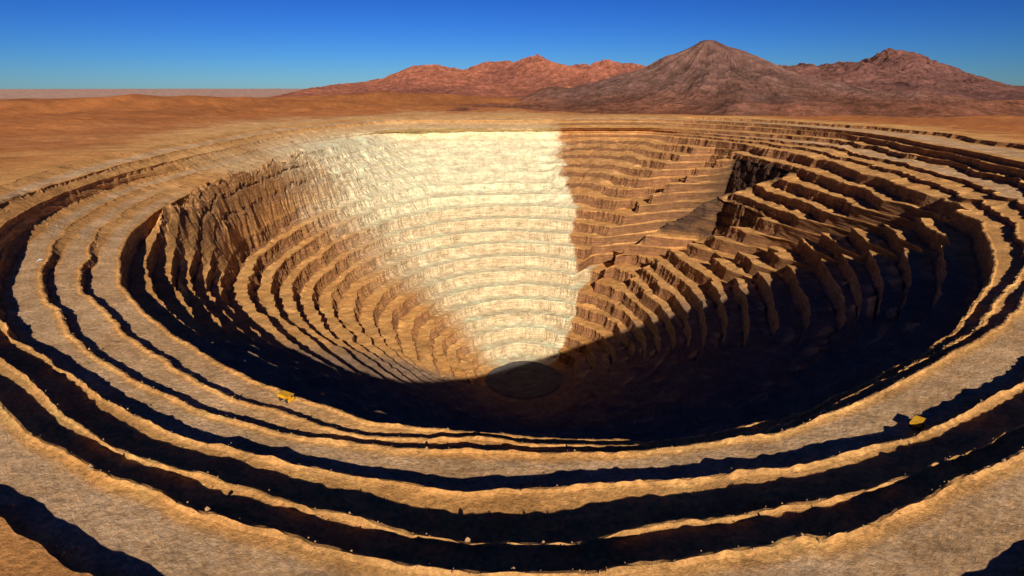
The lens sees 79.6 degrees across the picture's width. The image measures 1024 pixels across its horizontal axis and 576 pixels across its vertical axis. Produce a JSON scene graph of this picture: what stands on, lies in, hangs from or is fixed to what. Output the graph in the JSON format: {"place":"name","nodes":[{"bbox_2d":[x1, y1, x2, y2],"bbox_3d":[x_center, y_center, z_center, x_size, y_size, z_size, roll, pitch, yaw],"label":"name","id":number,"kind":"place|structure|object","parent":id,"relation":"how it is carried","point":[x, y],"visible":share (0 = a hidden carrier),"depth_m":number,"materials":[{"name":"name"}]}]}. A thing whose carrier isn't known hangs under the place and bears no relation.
{"place":"outdoors","nodes":[
{"label":"outdoors","id":0,"kind":"place"},
{"bbox_2d":[0,89,1023,575],"bbox_3d":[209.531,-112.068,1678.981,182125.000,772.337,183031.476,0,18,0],"label":"open pit mine ground","id":1,"kind":"structure","parent":0,"point":[358,273],"depth_m":888.78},
{"bbox_2d":[277,390,294,402],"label":"haul truck","id":2,"kind":"object","parent":1,"relation":"on","point":[288,397],"visible":1,"depth_m":413.12,"materials":[{"name":"yellow paint"}]},
{"bbox_2d":[0,191,1023,575],"bbox_3d":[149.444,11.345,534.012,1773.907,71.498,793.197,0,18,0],"label":"scattered rocks","id":3,"kind":"object","parent":1,"relation":"on","point":[90,467],"visible":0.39,"depth_m":289.17,"materials":[{"name":"brown stone"}]},
{"bbox_2d":[909,415,925,430],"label":"haul truck","id":4,"kind":"object","parent":1,"relation":"on","point":[916,422],"visible":1,"depth_m":333.22,"materials":[{"name":"yellow paint"}]},
{"bbox_2d":[271,48,1023,99],"bbox_3d":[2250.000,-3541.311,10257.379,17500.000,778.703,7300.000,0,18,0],"label":"mountain range","id":5,"kind":"structure","parent":0,"point":[890,69],"depth_m":9070.77,"materials":[{"name":"brown stone"}]},
{"bbox_2d":[446,40,1023,117],"bbox_3d":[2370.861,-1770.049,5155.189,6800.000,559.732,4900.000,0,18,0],"label":"volcano mountain","id":6,"kind":"structure","parent":0,"point":[708,77],"depth_m":4107.64,"materials":[{"name":"brown stone"}]}
]}

